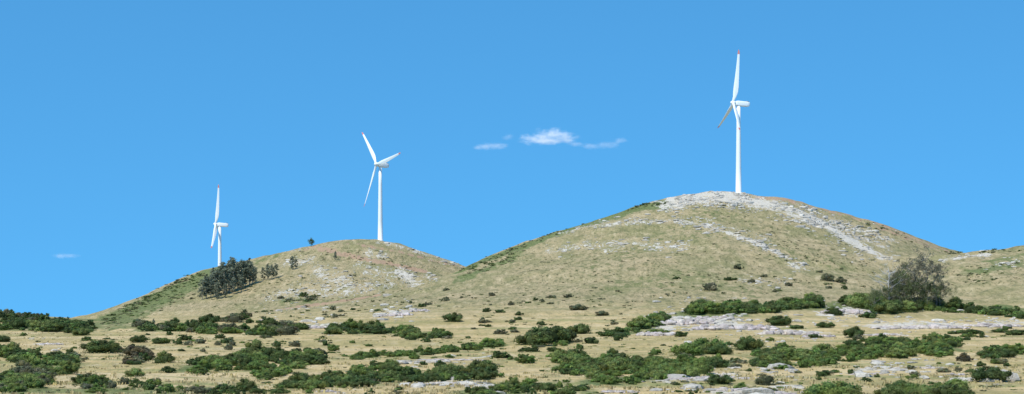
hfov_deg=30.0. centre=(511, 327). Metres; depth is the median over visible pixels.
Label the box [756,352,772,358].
shrub
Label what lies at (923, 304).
shrub
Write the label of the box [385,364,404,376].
shrub
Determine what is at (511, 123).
sky
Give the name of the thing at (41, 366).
shrub
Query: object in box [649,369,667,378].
shrub
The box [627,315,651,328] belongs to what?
shrub
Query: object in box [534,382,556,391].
shrub
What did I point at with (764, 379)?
shrub
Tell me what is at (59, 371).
shrub
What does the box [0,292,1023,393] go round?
green scrub cover
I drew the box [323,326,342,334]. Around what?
shrub
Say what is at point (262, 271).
eucalyptus tree
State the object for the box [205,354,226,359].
shrub
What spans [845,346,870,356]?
shrub
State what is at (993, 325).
rock outcrop
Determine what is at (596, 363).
shrub
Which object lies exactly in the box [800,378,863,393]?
shrub
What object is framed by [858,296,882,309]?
shrub
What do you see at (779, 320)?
shrub
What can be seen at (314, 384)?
shrub
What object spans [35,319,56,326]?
shrub
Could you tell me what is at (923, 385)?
shrub
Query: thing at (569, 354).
shrub
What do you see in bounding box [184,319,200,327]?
shrub
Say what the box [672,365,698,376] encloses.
shrub
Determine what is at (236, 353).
shrub
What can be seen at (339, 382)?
shrub
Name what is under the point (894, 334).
rock outcrop
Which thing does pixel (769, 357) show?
shrub
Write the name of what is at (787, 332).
rock outcrop
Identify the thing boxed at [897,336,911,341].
shrub
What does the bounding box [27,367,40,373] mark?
shrub
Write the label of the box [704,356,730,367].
shrub
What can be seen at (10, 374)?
shrub
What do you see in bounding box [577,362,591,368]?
shrub
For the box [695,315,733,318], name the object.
rock outcrop
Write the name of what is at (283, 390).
shrub
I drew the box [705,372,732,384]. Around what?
shrub
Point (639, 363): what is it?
shrub
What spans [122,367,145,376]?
shrub
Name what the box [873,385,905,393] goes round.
shrub
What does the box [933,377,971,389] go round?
shrub
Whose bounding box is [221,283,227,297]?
eucalyptus tree
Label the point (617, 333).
dark scrub cover
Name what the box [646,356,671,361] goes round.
shrub
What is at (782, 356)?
shrub
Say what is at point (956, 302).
shrub
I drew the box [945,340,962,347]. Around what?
shrub
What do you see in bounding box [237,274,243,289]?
eucalyptus tree
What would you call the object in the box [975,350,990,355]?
shrub
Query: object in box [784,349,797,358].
shrub
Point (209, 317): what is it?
shrub
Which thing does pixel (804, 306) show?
shrub
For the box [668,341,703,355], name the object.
shrub
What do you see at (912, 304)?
shrub
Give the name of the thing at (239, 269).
eucalyptus tree
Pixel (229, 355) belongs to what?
shrub
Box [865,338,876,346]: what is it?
shrub
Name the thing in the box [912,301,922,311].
shrub
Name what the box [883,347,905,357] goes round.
shrub
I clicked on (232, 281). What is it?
eucalyptus tree
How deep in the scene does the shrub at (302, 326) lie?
742.99 m
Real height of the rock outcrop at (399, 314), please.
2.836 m
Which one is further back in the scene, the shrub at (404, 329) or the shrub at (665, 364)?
the shrub at (404, 329)
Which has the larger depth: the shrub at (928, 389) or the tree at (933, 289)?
the tree at (933, 289)
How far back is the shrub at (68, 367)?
287.84 m
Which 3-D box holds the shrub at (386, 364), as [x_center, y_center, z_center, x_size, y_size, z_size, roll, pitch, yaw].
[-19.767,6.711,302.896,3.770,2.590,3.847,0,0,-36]
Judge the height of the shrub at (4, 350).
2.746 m
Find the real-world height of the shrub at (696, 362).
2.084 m
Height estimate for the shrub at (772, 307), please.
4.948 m
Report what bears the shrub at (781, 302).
on the ground at (1002, 290)
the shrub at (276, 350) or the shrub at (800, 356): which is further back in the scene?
the shrub at (276, 350)
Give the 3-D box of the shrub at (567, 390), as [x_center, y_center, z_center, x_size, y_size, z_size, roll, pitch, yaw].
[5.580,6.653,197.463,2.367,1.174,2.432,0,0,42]
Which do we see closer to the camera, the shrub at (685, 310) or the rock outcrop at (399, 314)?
the shrub at (685, 310)
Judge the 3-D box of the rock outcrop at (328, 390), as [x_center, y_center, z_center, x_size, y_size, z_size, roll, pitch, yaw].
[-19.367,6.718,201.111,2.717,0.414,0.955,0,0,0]
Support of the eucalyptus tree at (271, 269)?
on the ground at (1002, 290)
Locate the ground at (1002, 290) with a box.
[0,191,1023,393]
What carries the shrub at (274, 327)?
on the ground at (1002, 290)
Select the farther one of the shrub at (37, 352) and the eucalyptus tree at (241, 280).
the eucalyptus tree at (241, 280)
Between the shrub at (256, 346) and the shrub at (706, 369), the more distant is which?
the shrub at (256, 346)
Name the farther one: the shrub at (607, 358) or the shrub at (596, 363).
the shrub at (607, 358)
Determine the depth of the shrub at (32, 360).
293.74 m
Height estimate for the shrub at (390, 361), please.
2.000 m
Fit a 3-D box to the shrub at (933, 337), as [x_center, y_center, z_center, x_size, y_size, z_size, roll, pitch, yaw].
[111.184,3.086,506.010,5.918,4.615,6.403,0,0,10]
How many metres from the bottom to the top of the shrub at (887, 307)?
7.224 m
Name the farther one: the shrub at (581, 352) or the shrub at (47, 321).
the shrub at (47, 321)
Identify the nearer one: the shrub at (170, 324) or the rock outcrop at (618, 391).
the rock outcrop at (618, 391)
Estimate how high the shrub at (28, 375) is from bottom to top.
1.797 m
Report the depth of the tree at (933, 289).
896.10 m
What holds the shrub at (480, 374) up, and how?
on the ground at (1002, 290)
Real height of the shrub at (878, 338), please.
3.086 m
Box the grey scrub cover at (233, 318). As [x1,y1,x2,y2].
[0,201,1023,393]
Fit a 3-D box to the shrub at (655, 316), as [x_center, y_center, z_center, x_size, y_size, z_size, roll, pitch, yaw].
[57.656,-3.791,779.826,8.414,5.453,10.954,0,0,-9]
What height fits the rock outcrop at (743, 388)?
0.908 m
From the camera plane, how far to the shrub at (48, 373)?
236.29 m
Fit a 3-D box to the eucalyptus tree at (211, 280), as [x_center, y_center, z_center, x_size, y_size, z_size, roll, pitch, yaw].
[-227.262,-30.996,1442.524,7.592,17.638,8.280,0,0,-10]
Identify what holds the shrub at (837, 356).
on the ground at (1002, 290)
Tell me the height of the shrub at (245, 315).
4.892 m
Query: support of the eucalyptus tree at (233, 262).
on the ground at (1002, 290)
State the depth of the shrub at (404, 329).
643.37 m
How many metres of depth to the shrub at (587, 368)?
303.47 m
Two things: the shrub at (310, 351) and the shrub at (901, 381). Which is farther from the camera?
the shrub at (310, 351)
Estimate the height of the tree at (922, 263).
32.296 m
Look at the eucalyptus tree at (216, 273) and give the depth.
1451.76 m
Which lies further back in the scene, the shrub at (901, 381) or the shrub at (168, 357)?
the shrub at (168, 357)
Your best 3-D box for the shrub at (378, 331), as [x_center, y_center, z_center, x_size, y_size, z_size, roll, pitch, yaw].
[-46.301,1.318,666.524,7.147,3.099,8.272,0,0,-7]
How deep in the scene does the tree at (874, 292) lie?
886.56 m
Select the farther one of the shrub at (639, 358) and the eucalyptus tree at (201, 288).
the eucalyptus tree at (201, 288)
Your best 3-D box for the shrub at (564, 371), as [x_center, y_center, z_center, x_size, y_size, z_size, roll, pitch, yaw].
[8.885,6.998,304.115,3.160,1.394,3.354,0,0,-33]
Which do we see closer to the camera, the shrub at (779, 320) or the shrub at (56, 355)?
the shrub at (56, 355)
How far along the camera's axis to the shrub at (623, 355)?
339.28 m
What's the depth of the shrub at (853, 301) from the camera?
900.23 m
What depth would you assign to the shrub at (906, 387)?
201.78 m
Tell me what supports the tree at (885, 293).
on the ground at (1002, 290)
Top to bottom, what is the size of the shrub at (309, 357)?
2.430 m
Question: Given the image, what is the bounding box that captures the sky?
[0,0,1023,317]
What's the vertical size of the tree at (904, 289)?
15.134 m
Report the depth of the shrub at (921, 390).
197.83 m
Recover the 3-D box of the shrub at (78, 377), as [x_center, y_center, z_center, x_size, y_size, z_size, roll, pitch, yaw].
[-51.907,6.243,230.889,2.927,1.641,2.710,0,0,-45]
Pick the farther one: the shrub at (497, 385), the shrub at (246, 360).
the shrub at (246, 360)
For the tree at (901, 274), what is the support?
on the ground at (1002, 290)
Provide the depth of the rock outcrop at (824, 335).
614.88 m
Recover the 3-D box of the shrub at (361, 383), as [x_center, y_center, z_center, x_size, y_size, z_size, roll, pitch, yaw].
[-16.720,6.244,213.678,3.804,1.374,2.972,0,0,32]
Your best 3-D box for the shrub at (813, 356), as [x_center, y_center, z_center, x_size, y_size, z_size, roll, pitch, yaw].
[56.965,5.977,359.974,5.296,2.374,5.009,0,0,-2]
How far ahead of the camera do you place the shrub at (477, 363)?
309.33 m
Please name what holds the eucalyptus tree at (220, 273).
on the ground at (1002, 290)
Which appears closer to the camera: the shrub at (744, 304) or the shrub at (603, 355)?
the shrub at (603, 355)
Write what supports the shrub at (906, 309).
on the ground at (1002, 290)
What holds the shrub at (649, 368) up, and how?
on the ground at (1002, 290)
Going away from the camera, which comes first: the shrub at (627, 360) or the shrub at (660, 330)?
the shrub at (627, 360)
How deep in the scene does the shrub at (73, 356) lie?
361.18 m
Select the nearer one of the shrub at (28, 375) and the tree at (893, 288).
the shrub at (28, 375)
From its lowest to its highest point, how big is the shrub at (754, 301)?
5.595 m
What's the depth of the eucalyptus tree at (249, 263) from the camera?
1493.99 m
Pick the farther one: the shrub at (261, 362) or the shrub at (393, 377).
the shrub at (261, 362)
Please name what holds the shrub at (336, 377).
on the ground at (1002, 290)
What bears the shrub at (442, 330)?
on the ground at (1002, 290)
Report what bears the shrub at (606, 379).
on the ground at (1002, 290)
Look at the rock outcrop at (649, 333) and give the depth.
661.83 m
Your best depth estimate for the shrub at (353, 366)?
312.34 m
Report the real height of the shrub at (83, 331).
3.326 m
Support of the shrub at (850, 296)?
on the ground at (1002, 290)
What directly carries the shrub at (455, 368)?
on the ground at (1002, 290)
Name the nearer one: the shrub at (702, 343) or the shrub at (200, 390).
the shrub at (200, 390)
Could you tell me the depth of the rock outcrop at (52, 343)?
494.58 m
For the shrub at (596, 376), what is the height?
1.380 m
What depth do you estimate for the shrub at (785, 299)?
899.66 m
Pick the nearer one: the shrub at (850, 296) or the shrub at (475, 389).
the shrub at (475, 389)
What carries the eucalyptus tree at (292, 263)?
on the ground at (1002, 290)
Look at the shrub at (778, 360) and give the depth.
333.15 m
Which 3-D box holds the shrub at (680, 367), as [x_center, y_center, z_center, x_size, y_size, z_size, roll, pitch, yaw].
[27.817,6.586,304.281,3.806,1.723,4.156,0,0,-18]
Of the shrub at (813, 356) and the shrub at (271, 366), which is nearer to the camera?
the shrub at (271, 366)
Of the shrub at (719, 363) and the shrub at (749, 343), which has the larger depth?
the shrub at (749, 343)
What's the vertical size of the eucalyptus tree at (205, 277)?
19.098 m
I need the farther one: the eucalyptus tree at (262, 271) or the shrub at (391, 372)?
the eucalyptus tree at (262, 271)
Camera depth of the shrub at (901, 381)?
203.36 m
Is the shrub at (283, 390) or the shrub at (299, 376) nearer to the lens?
the shrub at (283, 390)
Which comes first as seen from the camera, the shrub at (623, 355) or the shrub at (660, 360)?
the shrub at (660, 360)
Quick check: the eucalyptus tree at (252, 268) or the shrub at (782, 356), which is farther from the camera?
the eucalyptus tree at (252, 268)
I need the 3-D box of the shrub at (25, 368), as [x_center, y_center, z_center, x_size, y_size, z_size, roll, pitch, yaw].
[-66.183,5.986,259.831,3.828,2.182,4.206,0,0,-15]
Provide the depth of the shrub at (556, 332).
529.49 m
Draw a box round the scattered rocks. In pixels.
[29,191,1019,393]
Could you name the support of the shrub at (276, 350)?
on the ground at (1002, 290)
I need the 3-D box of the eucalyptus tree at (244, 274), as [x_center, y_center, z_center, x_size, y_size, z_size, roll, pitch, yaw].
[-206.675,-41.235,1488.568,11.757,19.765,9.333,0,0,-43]
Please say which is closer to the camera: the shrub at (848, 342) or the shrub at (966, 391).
the shrub at (966, 391)
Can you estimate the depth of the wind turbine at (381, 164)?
1691.08 m
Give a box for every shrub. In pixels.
[0,345,13,356]
[0,376,23,384]
[4,372,24,377]
[6,341,21,349]
[7,382,25,391]
[9,319,29,328]
[14,365,31,373]
[15,360,29,366]
[22,376,47,388]
[23,355,41,365]
[24,373,37,378]
[25,319,42,327]
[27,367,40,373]
[29,348,42,358]
[30,364,53,372]
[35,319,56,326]
[36,374,51,384]
[37,371,53,377]
[38,373,53,381]
[52,354,70,359]
[52,367,67,374]
[56,322,74,331]
[59,361,80,366]
[60,353,79,359]
[60,360,79,374]
[70,373,89,383]
[71,327,90,335]
[78,340,121,353]
[80,374,102,385]
[121,344,149,356]
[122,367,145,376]
[156,350,175,363]
[160,320,179,327]
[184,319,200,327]
[191,385,212,393]
[197,313,217,322]
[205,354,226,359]
[217,322,240,332]
[220,353,238,358]
[227,312,250,319]
[233,352,248,355]
[236,378,257,391]
[237,356,252,365]
[243,361,268,370]
[244,340,269,353]
[249,359,267,363]
[263,364,275,368]
[264,368,286,375]
[265,346,284,355]
[266,325,279,329]
[270,387,288,393]
[275,325,298,334]
[278,379,295,384]
[287,361,305,368]
[288,372,311,380]
[290,322,310,329]
[291,380,306,388]
[295,353,316,364]
[300,348,324,355]
[303,379,328,390]
[306,373,320,380]
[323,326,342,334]
[324,369,340,376]
[327,322,348,327]
[332,373,352,381]
[333,378,349,385]
[343,318,362,328]
[349,363,365,369]
[349,378,376,386]
[357,320,379,329]
[362,371,383,381]
[369,328,387,333]
[377,362,389,372]
[378,371,403,378]
[379,370,402,377]
[380,359,399,365]
[380,363,399,371]
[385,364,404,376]
[398,327,421,335]
[399,328,422,337]
[402,374,424,382]
[424,366,450,373]
[434,328,453,336]
[440,363,473,372]
[441,312,462,321]
[466,359,499,369]
[470,368,489,379]
[470,386,493,393]
[475,369,496,379]
[487,382,511,391]
[503,375,521,388]
[513,331,553,345]
[524,325,570,343]
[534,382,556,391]
[548,348,572,359]
[550,354,567,363]
[554,386,576,393]
[558,354,580,365]
[560,367,572,374]
[561,328,579,342]
[566,352,581,357]
[567,323,592,333]
[567,348,587,356]
[569,303,586,309]
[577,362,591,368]
[578,356,595,362]
[580,364,600,370]
[584,360,603,370]
[584,368,603,378]
[591,373,611,381]
[594,353,612,358]
[598,356,611,362]
[601,360,629,370]
[601,375,620,384]
[603,369,624,375]
[605,352,629,358]
[614,357,637,365]
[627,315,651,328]
[628,358,643,365]
[630,355,643,361]
[633,371,650,379]
[638,364,661,371]
[645,328,671,332]
[646,312,663,320]
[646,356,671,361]
[649,357,670,364]
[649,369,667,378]
[658,362,670,366]
[659,313,668,320]
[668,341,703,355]
[672,363,686,368]
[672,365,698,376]
[676,353,692,362]
[676,363,693,369]
[682,305,705,313]
[685,358,703,365]
[690,298,706,304]
[690,336,729,353]
[694,362,713,374]
[701,301,721,313]
[703,343,733,354]
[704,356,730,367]
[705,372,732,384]
[733,335,765,350]
[740,301,756,307]
[747,299,758,303]
[752,347,770,354]
[754,373,774,385]
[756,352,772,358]
[759,355,777,363]
[759,355,786,364]
[763,350,780,354]
[764,303,781,312]
[765,307,778,312]
[765,315,791,325]
[771,300,793,309]
[771,346,791,352]
[776,354,788,363]
[778,296,796,302]
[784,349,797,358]
[789,352,809,360]
[793,301,809,308]
[793,349,814,354]
[800,293,826,305]
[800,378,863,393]
[802,357,829,365]
[803,354,825,359]
[811,343,836,350]
[826,354,841,360]
[842,325,865,337]
[843,295,864,307]
[844,292,869,300]
[844,337,863,345]
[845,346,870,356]
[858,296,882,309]
[864,340,885,345]
[865,335,885,342]
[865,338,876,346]
[867,343,888,348]
[870,301,899,313]
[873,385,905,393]
[880,299,906,312]
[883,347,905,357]
[883,379,909,387]
[889,344,916,354]
[892,341,904,345]
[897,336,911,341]
[898,382,918,391]
[900,302,918,312]
[903,300,916,310]
[909,383,931,386]
[910,385,927,393]
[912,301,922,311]
[913,345,930,351]
[920,299,935,308]
[921,331,941,344]
[924,387,938,393]
[928,383,963,393]
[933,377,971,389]
[944,296,964,309]
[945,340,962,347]
[956,389,975,393]
[967,365,1013,381]
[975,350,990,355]
[991,348,1017,357]
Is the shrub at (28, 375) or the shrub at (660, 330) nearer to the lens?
the shrub at (28, 375)
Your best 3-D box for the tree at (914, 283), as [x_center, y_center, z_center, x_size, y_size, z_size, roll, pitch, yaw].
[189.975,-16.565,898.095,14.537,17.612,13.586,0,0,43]
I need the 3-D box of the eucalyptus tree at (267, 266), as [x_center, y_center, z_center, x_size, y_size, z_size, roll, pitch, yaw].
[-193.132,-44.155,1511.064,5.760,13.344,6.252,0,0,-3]
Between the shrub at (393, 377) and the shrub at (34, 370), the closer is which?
the shrub at (393, 377)
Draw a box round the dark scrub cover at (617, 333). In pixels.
[0,203,1023,393]
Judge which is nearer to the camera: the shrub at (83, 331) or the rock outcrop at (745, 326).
the shrub at (83, 331)
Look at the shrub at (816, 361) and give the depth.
342.52 m
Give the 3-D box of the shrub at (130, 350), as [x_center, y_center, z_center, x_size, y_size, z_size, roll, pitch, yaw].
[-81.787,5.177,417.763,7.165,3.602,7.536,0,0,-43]
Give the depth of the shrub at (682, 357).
343.69 m
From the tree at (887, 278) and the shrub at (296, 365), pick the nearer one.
the shrub at (296, 365)
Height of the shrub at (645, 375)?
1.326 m
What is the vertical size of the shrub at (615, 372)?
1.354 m
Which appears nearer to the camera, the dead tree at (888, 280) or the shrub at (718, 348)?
the shrub at (718, 348)
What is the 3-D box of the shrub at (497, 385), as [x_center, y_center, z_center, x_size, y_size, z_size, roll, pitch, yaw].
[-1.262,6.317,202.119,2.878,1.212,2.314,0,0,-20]
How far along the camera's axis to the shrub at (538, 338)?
518.31 m
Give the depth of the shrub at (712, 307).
830.75 m
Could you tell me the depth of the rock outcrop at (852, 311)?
835.74 m
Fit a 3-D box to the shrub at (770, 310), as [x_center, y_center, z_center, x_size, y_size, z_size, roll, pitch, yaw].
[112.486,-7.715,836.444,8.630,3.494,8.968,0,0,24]
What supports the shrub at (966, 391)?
on the ground at (1002, 290)
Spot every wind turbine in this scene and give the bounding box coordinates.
[211,184,228,265]
[362,132,400,240]
[718,50,749,192]
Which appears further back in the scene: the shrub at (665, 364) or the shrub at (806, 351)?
the shrub at (806, 351)
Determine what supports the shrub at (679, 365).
on the ground at (1002, 290)
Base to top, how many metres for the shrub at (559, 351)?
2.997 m
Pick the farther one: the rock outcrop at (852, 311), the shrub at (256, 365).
the rock outcrop at (852, 311)
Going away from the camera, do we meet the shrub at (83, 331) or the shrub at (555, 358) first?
the shrub at (555, 358)
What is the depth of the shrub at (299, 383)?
209.70 m
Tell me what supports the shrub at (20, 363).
on the ground at (1002, 290)
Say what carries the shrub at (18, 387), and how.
on the ground at (1002, 290)
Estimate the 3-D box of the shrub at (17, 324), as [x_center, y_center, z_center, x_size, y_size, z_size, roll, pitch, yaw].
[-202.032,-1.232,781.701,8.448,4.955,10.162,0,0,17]
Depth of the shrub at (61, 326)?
756.90 m
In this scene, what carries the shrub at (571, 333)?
on the ground at (1002, 290)
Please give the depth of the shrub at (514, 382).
205.87 m
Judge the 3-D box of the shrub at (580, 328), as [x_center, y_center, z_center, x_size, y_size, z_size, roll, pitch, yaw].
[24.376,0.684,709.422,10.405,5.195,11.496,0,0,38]
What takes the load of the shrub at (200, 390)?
on the ground at (1002, 290)
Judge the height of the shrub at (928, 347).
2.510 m
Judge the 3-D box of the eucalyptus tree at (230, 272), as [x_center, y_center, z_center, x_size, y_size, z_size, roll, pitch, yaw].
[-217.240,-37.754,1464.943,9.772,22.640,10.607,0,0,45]
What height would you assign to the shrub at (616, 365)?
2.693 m
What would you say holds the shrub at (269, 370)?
on the ground at (1002, 290)
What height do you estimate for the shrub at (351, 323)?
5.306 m
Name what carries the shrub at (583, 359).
on the ground at (1002, 290)
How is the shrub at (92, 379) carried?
on the ground at (1002, 290)
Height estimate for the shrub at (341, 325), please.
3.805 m
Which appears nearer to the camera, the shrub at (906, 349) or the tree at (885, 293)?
the shrub at (906, 349)
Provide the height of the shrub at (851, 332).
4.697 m
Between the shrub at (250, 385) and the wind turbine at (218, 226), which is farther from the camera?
the wind turbine at (218, 226)
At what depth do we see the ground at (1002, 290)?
1041.66 m
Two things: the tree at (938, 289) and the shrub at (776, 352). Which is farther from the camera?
the tree at (938, 289)
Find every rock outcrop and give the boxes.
[37,343,64,344]
[308,325,327,328]
[316,389,339,392]
[378,312,413,316]
[401,309,429,311]
[418,358,483,360]
[422,382,458,385]
[601,390,637,392]
[635,331,675,335]
[661,318,716,324]
[667,376,757,379]
[691,323,779,329]
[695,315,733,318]
[715,387,796,393]
[757,329,818,334]
[802,333,835,336]
[820,307,870,313]
[863,333,908,335]
[870,324,970,328]
[885,366,935,368]
[961,323,1023,326]
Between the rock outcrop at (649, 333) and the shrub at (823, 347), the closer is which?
the shrub at (823, 347)
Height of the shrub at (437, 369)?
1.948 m
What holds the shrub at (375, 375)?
on the ground at (1002, 290)
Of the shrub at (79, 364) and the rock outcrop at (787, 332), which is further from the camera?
the rock outcrop at (787, 332)
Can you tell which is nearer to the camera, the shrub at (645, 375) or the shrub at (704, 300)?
the shrub at (645, 375)
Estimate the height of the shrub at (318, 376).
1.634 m
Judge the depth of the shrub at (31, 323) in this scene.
793.98 m
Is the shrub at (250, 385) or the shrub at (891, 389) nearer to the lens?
the shrub at (891, 389)
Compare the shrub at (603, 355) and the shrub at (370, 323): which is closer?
the shrub at (603, 355)
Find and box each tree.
[197,278,207,299]
[203,274,211,297]
[207,275,214,294]
[210,268,221,295]
[213,282,219,297]
[214,272,224,294]
[216,262,235,292]
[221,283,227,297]
[223,264,233,291]
[226,256,241,286]
[227,277,236,291]
[232,261,244,288]
[236,259,248,285]
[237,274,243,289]
[242,263,253,286]
[245,258,253,284]
[249,264,256,283]
[259,267,265,278]
[264,263,270,279]
[269,264,274,275]
[271,263,279,275]
[289,255,295,269]
[865,287,883,305]
[869,265,905,298]
[872,283,891,299]
[882,270,914,299]
[883,277,908,299]
[887,262,928,300]
[888,283,914,302]
[892,257,934,299]
[902,245,940,299]
[904,275,934,303]
[912,263,952,307]
[915,276,942,304]
[929,278,957,305]
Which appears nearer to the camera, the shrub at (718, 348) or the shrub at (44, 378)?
the shrub at (44, 378)
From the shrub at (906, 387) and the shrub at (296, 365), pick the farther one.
the shrub at (296, 365)
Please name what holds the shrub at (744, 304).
on the ground at (1002, 290)
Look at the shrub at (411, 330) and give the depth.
631.16 m
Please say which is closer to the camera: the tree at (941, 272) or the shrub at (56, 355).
the shrub at (56, 355)
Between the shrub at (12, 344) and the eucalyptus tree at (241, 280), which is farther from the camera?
the eucalyptus tree at (241, 280)
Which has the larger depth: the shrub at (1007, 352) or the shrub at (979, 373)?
the shrub at (1007, 352)
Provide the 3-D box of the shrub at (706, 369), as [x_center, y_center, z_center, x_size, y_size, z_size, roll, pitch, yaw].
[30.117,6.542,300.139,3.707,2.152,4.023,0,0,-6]
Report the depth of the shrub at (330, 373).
235.32 m
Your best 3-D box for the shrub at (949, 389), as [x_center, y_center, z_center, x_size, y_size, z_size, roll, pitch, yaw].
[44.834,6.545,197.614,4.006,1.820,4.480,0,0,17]
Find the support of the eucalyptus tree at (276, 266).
on the ground at (1002, 290)
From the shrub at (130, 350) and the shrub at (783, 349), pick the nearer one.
the shrub at (130, 350)
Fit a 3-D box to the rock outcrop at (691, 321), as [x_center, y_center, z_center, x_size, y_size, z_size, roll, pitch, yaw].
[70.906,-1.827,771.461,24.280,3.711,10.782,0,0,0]
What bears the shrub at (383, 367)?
on the ground at (1002, 290)
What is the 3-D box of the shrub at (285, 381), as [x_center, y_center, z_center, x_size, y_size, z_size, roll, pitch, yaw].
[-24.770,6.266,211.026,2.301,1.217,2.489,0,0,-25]
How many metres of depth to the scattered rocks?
1071.04 m
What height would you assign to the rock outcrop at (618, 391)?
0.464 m
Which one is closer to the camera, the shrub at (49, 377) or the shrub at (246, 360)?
the shrub at (49, 377)
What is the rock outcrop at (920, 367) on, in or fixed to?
on the ground at (1002, 290)
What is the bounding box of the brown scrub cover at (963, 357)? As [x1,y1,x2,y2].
[117,346,973,363]
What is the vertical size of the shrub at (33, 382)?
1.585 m
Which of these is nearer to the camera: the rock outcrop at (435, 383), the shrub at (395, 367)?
the rock outcrop at (435, 383)
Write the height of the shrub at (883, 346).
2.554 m
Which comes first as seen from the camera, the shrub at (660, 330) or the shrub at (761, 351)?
the shrub at (761, 351)
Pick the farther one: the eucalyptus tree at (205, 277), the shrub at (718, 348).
the eucalyptus tree at (205, 277)
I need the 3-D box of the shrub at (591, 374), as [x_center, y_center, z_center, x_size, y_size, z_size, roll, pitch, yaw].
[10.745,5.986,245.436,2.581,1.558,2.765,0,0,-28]
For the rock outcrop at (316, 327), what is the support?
on the ground at (1002, 290)
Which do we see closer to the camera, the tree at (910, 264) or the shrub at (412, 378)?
the shrub at (412, 378)
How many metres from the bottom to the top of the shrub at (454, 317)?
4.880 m
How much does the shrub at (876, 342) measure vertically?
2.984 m
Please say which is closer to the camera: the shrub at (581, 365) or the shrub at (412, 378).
the shrub at (412, 378)
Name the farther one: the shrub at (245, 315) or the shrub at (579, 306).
the shrub at (245, 315)
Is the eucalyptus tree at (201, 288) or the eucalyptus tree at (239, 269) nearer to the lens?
the eucalyptus tree at (201, 288)
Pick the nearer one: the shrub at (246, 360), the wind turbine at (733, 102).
the shrub at (246, 360)
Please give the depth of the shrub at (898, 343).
443.57 m
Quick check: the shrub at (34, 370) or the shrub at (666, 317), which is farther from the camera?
the shrub at (666, 317)
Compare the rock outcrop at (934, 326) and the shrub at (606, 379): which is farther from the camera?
the rock outcrop at (934, 326)
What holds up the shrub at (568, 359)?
on the ground at (1002, 290)
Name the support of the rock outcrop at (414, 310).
on the ground at (1002, 290)
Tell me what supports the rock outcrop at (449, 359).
on the ground at (1002, 290)
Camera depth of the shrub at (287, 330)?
648.87 m
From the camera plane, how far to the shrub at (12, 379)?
214.06 m
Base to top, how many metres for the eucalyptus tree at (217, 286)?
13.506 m
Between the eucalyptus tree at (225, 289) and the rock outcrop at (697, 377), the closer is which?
the rock outcrop at (697, 377)
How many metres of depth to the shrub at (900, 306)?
843.02 m
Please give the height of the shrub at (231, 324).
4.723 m
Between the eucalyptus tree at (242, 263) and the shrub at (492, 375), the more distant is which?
the eucalyptus tree at (242, 263)
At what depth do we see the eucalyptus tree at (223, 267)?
1461.96 m
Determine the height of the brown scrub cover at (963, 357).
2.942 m
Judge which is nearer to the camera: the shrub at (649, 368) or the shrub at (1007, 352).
the shrub at (649, 368)
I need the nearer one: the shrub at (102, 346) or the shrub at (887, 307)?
the shrub at (102, 346)
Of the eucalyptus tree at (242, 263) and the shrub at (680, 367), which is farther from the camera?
the eucalyptus tree at (242, 263)
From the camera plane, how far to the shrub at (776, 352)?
392.88 m
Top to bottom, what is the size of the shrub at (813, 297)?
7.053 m

